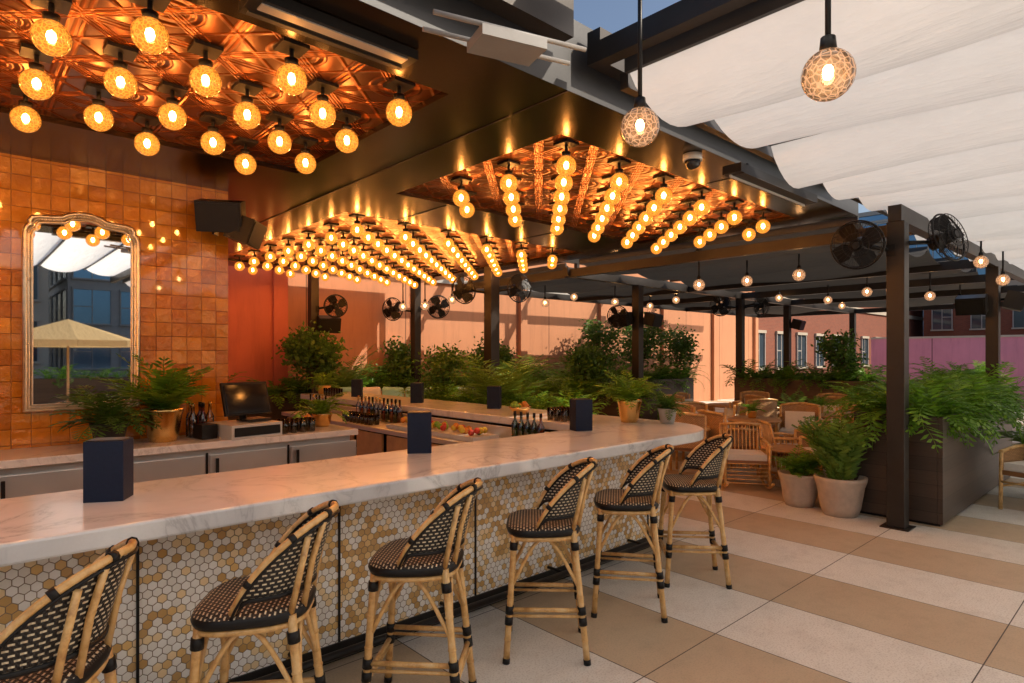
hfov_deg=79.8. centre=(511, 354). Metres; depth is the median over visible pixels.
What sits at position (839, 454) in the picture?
potted palm
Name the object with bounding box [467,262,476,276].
globe ceiling lamp
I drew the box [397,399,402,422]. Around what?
liquor bottle
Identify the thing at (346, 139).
globe ceiling lamp
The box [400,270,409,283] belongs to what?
globe ceiling lamp
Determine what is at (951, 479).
planter box
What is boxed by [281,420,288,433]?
drinking glass
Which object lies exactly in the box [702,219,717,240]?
globe ceiling lamp
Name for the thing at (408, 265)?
globe ceiling lamp
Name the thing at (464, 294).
wall fan
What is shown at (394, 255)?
globe ceiling lamp
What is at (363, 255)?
globe ceiling lamp
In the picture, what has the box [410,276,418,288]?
globe ceiling lamp
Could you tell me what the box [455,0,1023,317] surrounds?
pergola frame
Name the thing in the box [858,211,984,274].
glass office tower
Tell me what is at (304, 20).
infrared heater
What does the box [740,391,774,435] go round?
rattan armchair
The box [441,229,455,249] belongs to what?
globe ceiling lamp
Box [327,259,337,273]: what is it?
globe ceiling lamp
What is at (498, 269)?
globe ceiling lamp
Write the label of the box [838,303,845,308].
globe pendant lamp
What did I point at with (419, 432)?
menu box
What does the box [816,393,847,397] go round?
rattan armchair
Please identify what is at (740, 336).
pergola post
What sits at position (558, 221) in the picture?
globe ceiling lamp
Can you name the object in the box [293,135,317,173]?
globe ceiling lamp
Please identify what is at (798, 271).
globe pendant lamp
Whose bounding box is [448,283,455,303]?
globe pendant lamp
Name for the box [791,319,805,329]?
post speaker
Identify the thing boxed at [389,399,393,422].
liquor bottle
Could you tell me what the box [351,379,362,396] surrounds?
menu box
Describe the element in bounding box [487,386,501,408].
menu box
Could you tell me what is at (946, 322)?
brick rowhouse
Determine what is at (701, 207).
globe ceiling lamp
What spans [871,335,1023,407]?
mauve parapet wall
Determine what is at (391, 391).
outdoor sofa
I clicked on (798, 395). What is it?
potted palm
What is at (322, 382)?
potted fern
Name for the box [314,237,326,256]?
globe ceiling lamp
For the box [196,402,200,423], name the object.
liquor bottle
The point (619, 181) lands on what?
globe ceiling lamp
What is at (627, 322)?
post speaker
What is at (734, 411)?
rattan armchair
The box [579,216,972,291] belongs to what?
grey shade canopy
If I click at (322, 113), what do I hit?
globe ceiling lamp
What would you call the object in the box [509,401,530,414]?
fruit bowl
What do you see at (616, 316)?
wall fan
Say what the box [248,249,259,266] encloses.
globe ceiling lamp
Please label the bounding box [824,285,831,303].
globe pendant lamp
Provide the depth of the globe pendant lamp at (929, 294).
10.99 m
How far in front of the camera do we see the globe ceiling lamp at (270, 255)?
9.05 m
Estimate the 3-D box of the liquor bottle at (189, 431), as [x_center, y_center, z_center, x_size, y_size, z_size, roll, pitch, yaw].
[-2.900,0.593,5.562,0.074,0.315,0.072,0,0,-42]
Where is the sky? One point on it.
(613, 16)
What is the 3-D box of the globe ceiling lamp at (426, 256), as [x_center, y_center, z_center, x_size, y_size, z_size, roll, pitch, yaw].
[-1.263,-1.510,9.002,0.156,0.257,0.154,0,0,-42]
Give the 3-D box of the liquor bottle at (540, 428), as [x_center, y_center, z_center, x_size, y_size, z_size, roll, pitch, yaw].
[0.287,0.741,6.096,0.074,0.315,0.072,0,0,-42]
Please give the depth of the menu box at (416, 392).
8.66 m
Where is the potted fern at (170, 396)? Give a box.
[92,353,212,442]
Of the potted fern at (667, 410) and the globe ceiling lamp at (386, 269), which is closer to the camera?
the potted fern at (667, 410)
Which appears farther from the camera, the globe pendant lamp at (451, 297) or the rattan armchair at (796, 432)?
the globe pendant lamp at (451, 297)
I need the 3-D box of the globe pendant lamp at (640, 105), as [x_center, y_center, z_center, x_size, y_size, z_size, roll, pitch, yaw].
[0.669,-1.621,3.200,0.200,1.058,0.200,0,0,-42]
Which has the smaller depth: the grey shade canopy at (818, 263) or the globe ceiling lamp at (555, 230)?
the globe ceiling lamp at (555, 230)
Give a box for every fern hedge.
[228,366,432,410]
[397,380,609,415]
[421,366,520,385]
[468,368,663,416]
[530,357,711,392]
[720,359,884,396]
[819,361,1023,454]
[909,357,1011,386]
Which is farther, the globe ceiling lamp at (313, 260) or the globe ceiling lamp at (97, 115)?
the globe ceiling lamp at (313, 260)
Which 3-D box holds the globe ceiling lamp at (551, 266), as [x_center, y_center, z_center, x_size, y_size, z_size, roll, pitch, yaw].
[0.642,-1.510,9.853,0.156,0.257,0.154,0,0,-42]
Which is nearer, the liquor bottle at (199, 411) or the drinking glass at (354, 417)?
the liquor bottle at (199, 411)
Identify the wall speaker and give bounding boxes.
[194,199,245,232]
[212,215,266,249]
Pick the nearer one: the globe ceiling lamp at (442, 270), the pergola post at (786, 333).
the globe ceiling lamp at (442, 270)
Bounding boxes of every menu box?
[83,437,133,502]
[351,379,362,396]
[407,411,431,453]
[410,383,423,402]
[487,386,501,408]
[570,398,592,430]
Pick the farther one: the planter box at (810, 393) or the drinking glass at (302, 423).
the planter box at (810, 393)
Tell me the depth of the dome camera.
4.82 m
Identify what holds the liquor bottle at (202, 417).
on the back bar counter at (38, 470)
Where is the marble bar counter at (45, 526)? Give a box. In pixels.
[0,392,703,566]
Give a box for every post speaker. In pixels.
[317,315,340,332]
[613,312,633,326]
[642,312,663,326]
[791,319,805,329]
[955,294,988,315]
[1001,290,1023,311]
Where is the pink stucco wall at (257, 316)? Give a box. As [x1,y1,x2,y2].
[228,266,287,394]
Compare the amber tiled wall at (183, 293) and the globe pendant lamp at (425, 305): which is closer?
the amber tiled wall at (183, 293)
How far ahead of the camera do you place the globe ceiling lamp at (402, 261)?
9.44 m
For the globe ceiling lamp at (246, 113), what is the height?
0.257 m
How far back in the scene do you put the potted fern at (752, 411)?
9.70 m
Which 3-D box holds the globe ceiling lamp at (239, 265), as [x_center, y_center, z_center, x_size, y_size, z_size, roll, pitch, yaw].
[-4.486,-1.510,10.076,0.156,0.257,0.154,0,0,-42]
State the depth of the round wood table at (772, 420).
9.64 m
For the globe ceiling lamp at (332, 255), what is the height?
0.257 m
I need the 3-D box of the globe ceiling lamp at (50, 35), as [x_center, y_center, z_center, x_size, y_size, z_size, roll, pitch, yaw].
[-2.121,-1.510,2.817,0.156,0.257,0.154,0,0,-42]
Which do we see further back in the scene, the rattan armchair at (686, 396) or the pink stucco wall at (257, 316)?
the rattan armchair at (686, 396)
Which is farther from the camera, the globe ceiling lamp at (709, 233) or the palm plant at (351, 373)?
the palm plant at (351, 373)
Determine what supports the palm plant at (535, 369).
in the planter box at (611, 409)
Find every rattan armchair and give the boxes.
[660,394,684,402]
[669,412,710,469]
[673,403,695,468]
[675,392,714,411]
[682,401,733,459]
[697,409,758,474]
[719,400,741,427]
[719,421,774,488]
[739,398,777,436]
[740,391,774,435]
[744,394,789,441]
[776,402,820,457]
[794,410,850,443]
[799,418,853,471]
[811,405,859,423]
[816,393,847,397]
[821,396,847,419]
[998,444,1023,508]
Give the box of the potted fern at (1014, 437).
[993,406,1023,454]
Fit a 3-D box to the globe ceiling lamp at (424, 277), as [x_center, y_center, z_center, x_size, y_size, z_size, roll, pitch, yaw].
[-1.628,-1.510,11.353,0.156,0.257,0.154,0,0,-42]
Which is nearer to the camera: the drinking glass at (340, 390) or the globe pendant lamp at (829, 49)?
the globe pendant lamp at (829, 49)
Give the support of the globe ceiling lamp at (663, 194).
hanging from the copper tin ceiling
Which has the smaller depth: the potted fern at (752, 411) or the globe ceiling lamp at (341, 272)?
the potted fern at (752, 411)
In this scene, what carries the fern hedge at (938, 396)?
in the planter box at (951, 479)
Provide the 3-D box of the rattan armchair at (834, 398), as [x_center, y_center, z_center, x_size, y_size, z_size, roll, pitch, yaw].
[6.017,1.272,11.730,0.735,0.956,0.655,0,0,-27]
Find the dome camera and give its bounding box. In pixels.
[683,151,701,169]
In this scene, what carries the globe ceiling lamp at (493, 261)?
hanging from the copper tin ceiling
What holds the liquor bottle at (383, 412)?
on the stainless underbar station
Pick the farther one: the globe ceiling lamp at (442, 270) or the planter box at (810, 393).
the planter box at (810, 393)
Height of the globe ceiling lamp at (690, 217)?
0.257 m
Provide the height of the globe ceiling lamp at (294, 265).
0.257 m
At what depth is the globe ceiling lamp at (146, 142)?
4.20 m
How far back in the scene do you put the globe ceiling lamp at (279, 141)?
4.16 m
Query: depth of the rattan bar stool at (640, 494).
4.07 m
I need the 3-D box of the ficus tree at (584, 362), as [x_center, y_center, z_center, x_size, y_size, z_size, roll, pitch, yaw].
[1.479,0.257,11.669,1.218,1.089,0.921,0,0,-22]
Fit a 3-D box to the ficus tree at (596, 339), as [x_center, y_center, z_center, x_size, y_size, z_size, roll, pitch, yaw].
[2.520,-0.144,17.395,1.528,1.990,1.744,0,0,4]
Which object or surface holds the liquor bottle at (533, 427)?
on the stainless underbar station
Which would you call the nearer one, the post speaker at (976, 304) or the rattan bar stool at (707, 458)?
the rattan bar stool at (707, 458)
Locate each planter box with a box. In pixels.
[228,390,381,420]
[528,392,657,419]
[557,378,693,400]
[734,378,877,428]
[854,407,1011,526]
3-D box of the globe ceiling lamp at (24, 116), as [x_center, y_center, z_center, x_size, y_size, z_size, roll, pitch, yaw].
[-3.012,-1.510,3.791,0.156,0.257,0.154,0,0,-42]
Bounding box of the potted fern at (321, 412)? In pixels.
[290,392,350,426]
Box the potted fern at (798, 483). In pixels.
[772,443,824,507]
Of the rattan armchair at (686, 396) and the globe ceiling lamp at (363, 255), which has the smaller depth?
the globe ceiling lamp at (363, 255)
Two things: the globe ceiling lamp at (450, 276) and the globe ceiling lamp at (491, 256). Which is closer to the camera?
the globe ceiling lamp at (491, 256)
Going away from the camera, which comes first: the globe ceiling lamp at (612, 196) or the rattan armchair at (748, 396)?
the globe ceiling lamp at (612, 196)
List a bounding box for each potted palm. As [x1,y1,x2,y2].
[777,390,828,441]
[792,415,872,517]
[800,394,834,412]
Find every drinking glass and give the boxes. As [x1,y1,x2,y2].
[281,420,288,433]
[286,418,293,431]
[290,419,297,432]
[299,418,306,431]
[308,418,315,430]
[333,389,337,395]
[338,388,342,396]
[349,412,353,421]
[352,413,355,422]
[356,413,360,423]
[360,414,363,423]
[364,414,368,424]
[368,415,372,424]
[374,414,379,424]
[547,407,553,419]
[554,408,560,420]
[561,409,567,421]
[567,408,569,420]
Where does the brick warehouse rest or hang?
on the ground
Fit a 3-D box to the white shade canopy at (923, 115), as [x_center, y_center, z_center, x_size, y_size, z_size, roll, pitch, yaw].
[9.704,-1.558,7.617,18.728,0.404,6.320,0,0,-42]
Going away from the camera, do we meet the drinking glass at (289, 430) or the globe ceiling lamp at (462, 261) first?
the drinking glass at (289, 430)
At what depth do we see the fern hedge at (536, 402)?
8.99 m
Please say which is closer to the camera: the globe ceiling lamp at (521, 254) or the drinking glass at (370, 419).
the drinking glass at (370, 419)
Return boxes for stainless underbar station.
[281,404,545,455]
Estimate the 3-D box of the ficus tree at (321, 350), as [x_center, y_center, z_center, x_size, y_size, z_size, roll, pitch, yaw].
[-3.667,0.548,11.419,1.369,2.405,1.422,0,0,-42]
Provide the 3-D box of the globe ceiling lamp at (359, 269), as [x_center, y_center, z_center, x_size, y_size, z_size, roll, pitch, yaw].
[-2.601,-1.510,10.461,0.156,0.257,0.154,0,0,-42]
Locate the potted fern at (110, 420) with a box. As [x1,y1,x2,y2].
[48,389,164,441]
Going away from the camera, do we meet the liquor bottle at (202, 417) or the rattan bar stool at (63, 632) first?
the rattan bar stool at (63, 632)
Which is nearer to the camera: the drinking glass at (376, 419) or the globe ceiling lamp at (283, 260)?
the drinking glass at (376, 419)
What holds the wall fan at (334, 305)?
attached to the pergola post at (313, 291)
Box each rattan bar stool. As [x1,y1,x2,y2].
[0,537,138,682]
[188,499,339,682]
[361,477,482,682]
[503,457,597,665]
[591,444,674,622]
[658,433,732,589]
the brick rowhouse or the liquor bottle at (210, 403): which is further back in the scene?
the brick rowhouse
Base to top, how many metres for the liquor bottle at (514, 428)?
0.315 m
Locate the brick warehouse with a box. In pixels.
[758,297,922,375]
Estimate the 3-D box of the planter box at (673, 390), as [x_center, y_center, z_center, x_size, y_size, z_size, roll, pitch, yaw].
[3.118,1.250,17.912,7.200,1.000,0.600,0,0,-42]
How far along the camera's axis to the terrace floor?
4.18 m
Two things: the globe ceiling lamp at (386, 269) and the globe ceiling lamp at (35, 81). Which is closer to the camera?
the globe ceiling lamp at (35, 81)
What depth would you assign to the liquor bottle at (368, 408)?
8.58 m
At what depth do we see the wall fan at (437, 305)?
13.32 m
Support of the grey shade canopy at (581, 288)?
attached to the pergola frame
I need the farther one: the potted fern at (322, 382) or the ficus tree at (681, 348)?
the ficus tree at (681, 348)
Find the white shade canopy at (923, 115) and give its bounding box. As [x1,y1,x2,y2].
[624,0,1023,269]
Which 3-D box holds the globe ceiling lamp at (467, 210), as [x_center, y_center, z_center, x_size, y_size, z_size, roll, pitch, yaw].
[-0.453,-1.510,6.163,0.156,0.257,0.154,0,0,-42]
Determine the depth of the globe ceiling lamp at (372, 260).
9.46 m
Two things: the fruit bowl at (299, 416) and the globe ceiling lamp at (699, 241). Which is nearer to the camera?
the fruit bowl at (299, 416)
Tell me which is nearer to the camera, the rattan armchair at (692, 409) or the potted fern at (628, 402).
the potted fern at (628, 402)
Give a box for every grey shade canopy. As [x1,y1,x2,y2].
[469,263,820,313]
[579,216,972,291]
[755,268,1023,307]
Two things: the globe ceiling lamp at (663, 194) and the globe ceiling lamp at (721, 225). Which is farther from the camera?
the globe ceiling lamp at (721, 225)
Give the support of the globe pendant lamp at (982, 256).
hanging from the white shade canopy at (923, 115)
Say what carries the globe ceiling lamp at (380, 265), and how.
hanging from the copper tin ceiling
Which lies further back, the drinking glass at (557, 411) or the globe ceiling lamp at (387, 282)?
the globe ceiling lamp at (387, 282)
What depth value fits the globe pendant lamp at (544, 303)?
13.00 m
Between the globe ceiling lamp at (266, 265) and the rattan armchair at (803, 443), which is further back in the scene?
the globe ceiling lamp at (266, 265)
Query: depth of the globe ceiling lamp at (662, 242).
7.88 m
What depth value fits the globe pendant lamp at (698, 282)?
8.99 m
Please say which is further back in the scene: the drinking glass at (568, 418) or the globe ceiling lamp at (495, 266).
the globe ceiling lamp at (495, 266)
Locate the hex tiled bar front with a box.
[0,403,660,682]
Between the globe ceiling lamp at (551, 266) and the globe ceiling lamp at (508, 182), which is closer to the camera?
the globe ceiling lamp at (508, 182)
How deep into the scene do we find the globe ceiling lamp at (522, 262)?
9.37 m
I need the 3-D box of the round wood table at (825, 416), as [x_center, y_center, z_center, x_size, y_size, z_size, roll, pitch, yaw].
[5.273,1.383,10.528,0.880,0.756,0.880,0,0,-42]
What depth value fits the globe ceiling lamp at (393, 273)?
10.86 m
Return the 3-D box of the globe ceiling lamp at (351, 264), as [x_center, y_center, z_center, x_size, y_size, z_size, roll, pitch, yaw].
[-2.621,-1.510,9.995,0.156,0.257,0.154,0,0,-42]
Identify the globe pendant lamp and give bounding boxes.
[399,283,406,310]
[420,272,429,310]
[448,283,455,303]
[541,285,548,306]
[570,293,577,300]
[611,286,618,305]
[621,0,659,146]
[646,301,653,308]
[672,294,679,303]
[693,249,704,290]
[741,260,752,285]
[775,289,782,301]
[792,254,805,280]
[800,0,856,101]
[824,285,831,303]
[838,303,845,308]
[862,277,871,296]
[924,273,935,300]
[973,241,988,267]
[996,251,1009,285]
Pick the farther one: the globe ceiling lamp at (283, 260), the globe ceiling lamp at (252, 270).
the globe ceiling lamp at (252, 270)
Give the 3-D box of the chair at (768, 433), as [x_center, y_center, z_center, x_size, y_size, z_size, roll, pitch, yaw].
[3.918,1.333,8.676,0.916,0.830,0.604,0,0,5]
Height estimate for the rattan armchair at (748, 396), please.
0.956 m
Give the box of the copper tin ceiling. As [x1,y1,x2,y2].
[0,0,788,276]
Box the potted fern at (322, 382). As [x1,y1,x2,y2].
[303,369,344,393]
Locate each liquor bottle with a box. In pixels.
[186,402,194,436]
[188,403,196,437]
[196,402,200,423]
[199,402,206,422]
[206,401,213,421]
[359,396,364,412]
[366,396,370,412]
[370,397,373,413]
[381,398,385,420]
[385,398,389,421]
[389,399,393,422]
[393,399,397,422]
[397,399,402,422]
[511,411,517,436]
[518,411,523,435]
[524,412,530,434]
[531,413,536,433]
[537,413,544,433]
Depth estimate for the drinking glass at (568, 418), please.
6.29 m
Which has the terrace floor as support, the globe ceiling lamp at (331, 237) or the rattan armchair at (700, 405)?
the rattan armchair at (700, 405)
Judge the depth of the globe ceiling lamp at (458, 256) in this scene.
8.93 m
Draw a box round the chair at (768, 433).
[749,419,798,479]
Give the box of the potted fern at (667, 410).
[645,391,692,423]
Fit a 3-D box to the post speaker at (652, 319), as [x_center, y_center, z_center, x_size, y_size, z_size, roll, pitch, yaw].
[2.725,-0.700,12.081,0.356,0.294,0.448,0,0,-42]
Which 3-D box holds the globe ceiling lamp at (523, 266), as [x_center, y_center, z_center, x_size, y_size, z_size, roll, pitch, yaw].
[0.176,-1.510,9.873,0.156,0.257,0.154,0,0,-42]
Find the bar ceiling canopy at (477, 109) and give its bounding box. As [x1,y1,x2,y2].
[0,0,857,282]
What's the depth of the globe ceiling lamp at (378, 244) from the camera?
8.04 m
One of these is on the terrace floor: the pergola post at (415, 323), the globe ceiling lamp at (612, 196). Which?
the pergola post at (415, 323)
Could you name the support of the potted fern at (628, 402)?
on the marble bar counter at (45, 526)
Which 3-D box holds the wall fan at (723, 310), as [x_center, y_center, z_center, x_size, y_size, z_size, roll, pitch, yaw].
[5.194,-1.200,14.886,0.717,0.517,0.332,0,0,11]
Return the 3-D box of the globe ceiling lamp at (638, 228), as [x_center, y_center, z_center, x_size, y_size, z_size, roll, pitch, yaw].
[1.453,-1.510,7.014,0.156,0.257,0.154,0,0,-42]
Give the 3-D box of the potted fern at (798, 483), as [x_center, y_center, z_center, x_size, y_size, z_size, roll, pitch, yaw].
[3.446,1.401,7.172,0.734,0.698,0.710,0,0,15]
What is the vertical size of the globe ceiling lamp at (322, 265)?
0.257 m
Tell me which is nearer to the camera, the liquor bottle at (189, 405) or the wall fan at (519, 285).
the liquor bottle at (189, 405)
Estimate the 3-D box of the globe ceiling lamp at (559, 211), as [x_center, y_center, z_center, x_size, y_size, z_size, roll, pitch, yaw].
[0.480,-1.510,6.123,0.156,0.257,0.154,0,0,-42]
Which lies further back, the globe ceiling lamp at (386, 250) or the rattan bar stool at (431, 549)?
the globe ceiling lamp at (386, 250)
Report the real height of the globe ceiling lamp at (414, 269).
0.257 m
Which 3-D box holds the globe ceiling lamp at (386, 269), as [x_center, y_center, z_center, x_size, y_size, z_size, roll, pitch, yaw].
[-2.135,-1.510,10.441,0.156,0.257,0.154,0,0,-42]
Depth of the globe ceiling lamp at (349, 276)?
11.37 m
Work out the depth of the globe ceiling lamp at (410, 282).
12.26 m
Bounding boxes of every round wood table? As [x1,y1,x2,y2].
[708,403,744,427]
[723,416,781,466]
[761,444,810,483]
[815,412,835,418]
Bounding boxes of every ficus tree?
[271,320,352,401]
[369,335,422,386]
[412,340,480,397]
[467,331,521,374]
[561,340,618,384]
[575,317,626,381]
[614,310,671,375]
[646,318,703,371]
[811,328,869,373]
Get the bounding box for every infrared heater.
[239,0,417,70]
[722,162,816,205]
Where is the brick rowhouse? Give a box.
[923,280,1023,336]
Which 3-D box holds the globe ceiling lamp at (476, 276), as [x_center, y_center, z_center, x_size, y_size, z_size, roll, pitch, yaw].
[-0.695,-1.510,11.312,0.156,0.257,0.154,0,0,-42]
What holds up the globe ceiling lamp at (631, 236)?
hanging from the copper tin ceiling
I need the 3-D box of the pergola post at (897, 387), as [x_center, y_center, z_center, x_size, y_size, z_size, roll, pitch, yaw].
[3.924,0.200,6.227,0.260,3.100,0.260,0,0,-42]
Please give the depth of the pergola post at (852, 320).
20.02 m
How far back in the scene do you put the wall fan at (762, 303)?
14.86 m
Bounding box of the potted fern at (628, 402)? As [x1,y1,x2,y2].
[591,369,668,422]
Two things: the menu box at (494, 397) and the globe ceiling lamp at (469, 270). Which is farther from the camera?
the globe ceiling lamp at (469, 270)
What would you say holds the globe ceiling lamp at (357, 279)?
hanging from the copper tin ceiling
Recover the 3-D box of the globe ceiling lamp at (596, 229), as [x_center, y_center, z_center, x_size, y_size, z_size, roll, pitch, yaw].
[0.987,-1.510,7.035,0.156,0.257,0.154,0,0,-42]
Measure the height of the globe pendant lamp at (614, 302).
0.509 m
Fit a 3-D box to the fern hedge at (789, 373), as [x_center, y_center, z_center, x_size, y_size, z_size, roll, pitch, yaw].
[6.635,0.565,13.989,1.821,0.974,3.871,0,0,-42]
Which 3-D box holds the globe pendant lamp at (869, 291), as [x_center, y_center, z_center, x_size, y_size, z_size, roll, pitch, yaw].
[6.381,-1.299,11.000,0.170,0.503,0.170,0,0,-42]
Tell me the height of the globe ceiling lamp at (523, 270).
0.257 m
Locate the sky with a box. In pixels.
[574,0,869,212]
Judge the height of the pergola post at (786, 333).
3.120 m
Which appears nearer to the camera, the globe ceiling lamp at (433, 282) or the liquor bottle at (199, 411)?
the liquor bottle at (199, 411)
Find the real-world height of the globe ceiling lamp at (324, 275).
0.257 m
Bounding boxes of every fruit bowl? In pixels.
[292,414,315,421]
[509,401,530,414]
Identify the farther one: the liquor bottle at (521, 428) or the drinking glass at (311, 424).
the liquor bottle at (521, 428)
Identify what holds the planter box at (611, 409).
on the terrace floor
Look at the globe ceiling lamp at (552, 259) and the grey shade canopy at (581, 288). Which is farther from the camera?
the grey shade canopy at (581, 288)
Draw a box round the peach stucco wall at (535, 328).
[288,263,757,401]
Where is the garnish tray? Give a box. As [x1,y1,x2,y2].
[386,416,498,441]
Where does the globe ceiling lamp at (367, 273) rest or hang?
hanging from the copper tin ceiling
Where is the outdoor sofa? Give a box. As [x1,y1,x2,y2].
[340,387,464,396]
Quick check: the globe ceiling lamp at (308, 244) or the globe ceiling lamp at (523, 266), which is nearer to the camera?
the globe ceiling lamp at (308, 244)
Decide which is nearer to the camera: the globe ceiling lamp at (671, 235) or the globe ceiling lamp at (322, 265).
the globe ceiling lamp at (671, 235)
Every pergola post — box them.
[308,272,318,401]
[411,281,420,382]
[484,266,498,382]
[632,285,642,386]
[736,298,744,377]
[783,306,790,368]
[849,313,855,372]
[879,220,915,531]
[985,266,1000,381]
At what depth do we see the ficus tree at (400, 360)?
13.45 m
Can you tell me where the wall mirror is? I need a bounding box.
[22,212,139,411]
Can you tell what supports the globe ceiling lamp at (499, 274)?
hanging from the copper tin ceiling
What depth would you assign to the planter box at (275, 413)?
11.57 m
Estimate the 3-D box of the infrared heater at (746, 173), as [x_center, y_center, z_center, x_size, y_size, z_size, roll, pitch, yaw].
[2.309,-1.508,5.399,1.500,0.145,0.160,0,0,-42]
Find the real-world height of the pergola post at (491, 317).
3.350 m
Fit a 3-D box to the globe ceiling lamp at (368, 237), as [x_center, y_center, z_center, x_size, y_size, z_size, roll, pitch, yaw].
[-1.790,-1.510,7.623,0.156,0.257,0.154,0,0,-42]
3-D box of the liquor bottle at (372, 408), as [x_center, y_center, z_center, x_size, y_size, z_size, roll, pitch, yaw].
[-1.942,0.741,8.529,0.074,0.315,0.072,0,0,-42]
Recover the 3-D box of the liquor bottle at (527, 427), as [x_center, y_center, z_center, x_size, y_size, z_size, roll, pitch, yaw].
[0.159,0.741,6.236,0.074,0.315,0.072,0,0,-42]
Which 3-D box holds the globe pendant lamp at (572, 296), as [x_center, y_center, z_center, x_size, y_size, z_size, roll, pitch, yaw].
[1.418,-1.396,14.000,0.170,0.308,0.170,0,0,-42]
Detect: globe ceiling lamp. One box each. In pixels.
[9,84,41,132]
[18,42,54,99]
[30,0,71,56]
[83,82,113,131]
[103,40,138,98]
[129,0,170,54]
[133,113,159,155]
[157,81,187,129]
[187,38,223,96]
[199,112,226,154]
[231,79,262,128]
[233,136,257,174]
[234,255,244,270]
[247,260,257,274]
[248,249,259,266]
[261,254,271,270]
[264,244,276,261]
[265,110,293,153]
[273,36,309,95]
[274,259,283,274]
[277,249,288,266]
[281,237,294,256]
[286,263,294,277]
[290,254,299,270]
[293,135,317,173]
[295,243,306,261]
[301,230,315,250]
[301,259,310,274]
[307,78,338,127]
[308,249,317,266]
[311,263,320,277]
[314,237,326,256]
[317,255,327,270]
[321,267,328,280]
[323,222,338,244]
[326,244,337,261]
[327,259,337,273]
[335,109,360,152]
[336,230,350,250]
[336,249,347,265]
[336,263,346,277]
[344,267,353,280]
[346,254,355,269]
[347,237,360,255]
[349,213,365,236]
[352,270,360,283]
[354,258,363,273]
[357,243,369,261]
[361,222,375,243]
[362,263,371,277]
[366,249,376,265]
[370,266,378,280]
[371,230,384,250]
[374,254,384,269]
[376,270,384,283]
[381,237,393,255]
[382,258,390,273]
[383,76,414,126]
[383,273,390,285]
[389,243,400,260]
[389,262,397,277]
[395,266,403,280]
[397,248,407,265]
[398,222,412,243]
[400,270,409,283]
[404,253,413,269]
[405,273,414,285]
[407,229,420,249]
[410,258,419,273]
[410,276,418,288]
[414,236,426,255]
[415,262,424,276]
[420,266,429,280]
[421,243,432,260]
[426,270,433,282]
[427,248,437,265]
[429,273,437,285]
[432,253,442,269]
[437,258,446,273]
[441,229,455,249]
[441,262,450,276]
[445,266,454,279]
[448,236,459,255]
[449,269,457,282]
[451,176,471,206]
[452,242,463,260]
[457,248,467,265]
[459,190,476,217]
[460,253,470,269]
[464,258,473,273]
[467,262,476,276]
[470,266,479,279]
[480,236,493,255]
[483,242,495,260]
[487,248,497,264]
[489,253,499,269]
[491,257,501,272]
[494,262,502,276]
[497,159,519,192]
[503,177,521,205]
[503,190,522,217]
[508,202,523,226]
[515,242,527,259]
[516,247,528,264]
[518,253,528,268]
[519,258,528,272]
[546,247,558,264]
[546,252,557,268]
[549,202,567,226]
[549,212,563,234]
[550,190,569,216]
[551,176,569,205]
[552,160,572,191]
[553,138,578,176]
[586,220,600,241]
[589,211,604,234]
[593,200,608,225]
[597,188,614,216]
[602,174,620,204]
[607,157,630,191]
[619,227,632,248]
[624,219,638,241]
[630,210,645,234]
[637,200,652,225]
[644,188,661,215]
[649,234,661,253]
[653,173,674,204]
[656,227,669,247]
[663,219,677,241]
[671,210,686,233]
[681,199,697,225]
[692,187,711,215]
[692,227,706,247]
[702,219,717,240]
[713,209,729,233]
[725,199,743,224]
[741,218,756,240]
[754,209,771,233]
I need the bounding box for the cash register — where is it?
[193,381,281,439]
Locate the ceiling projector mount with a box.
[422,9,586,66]
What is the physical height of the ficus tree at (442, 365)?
1.154 m
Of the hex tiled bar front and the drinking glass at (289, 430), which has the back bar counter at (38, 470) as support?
the drinking glass at (289, 430)
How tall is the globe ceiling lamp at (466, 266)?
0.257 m
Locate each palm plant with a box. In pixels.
[299,344,382,386]
[449,353,573,403]
[480,354,563,388]
[545,344,601,373]
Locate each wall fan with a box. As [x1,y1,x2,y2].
[315,294,347,317]
[382,297,412,320]
[418,295,449,318]
[452,276,484,303]
[499,274,531,302]
[607,305,634,327]
[710,296,738,315]
[743,298,769,315]
[830,220,894,269]
[907,213,968,260]
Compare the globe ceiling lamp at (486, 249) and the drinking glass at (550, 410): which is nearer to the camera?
the drinking glass at (550, 410)
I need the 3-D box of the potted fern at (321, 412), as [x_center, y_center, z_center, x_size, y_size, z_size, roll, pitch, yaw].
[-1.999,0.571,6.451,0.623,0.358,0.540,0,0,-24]
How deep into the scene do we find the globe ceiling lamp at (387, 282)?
12.28 m
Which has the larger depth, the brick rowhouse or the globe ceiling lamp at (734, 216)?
the brick rowhouse
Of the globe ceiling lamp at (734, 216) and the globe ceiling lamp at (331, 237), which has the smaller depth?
the globe ceiling lamp at (734, 216)
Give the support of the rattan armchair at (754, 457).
on the terrace floor
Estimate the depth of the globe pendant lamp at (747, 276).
9.60 m
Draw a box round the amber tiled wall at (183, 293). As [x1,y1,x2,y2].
[0,153,227,449]
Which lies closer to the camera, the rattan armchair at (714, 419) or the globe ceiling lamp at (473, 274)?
the rattan armchair at (714, 419)
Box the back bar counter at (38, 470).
[0,424,357,498]
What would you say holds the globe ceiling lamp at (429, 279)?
hanging from the copper tin ceiling
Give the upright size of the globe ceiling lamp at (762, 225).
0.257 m
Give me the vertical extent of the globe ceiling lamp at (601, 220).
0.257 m
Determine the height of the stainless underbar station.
0.970 m
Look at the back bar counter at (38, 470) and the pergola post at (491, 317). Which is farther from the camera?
the pergola post at (491, 317)
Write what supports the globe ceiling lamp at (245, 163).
hanging from the copper tin ceiling
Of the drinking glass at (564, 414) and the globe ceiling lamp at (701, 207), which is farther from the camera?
the drinking glass at (564, 414)
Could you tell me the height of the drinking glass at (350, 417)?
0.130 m
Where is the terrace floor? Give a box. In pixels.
[291,398,1023,682]
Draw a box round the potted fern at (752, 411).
[739,400,766,417]

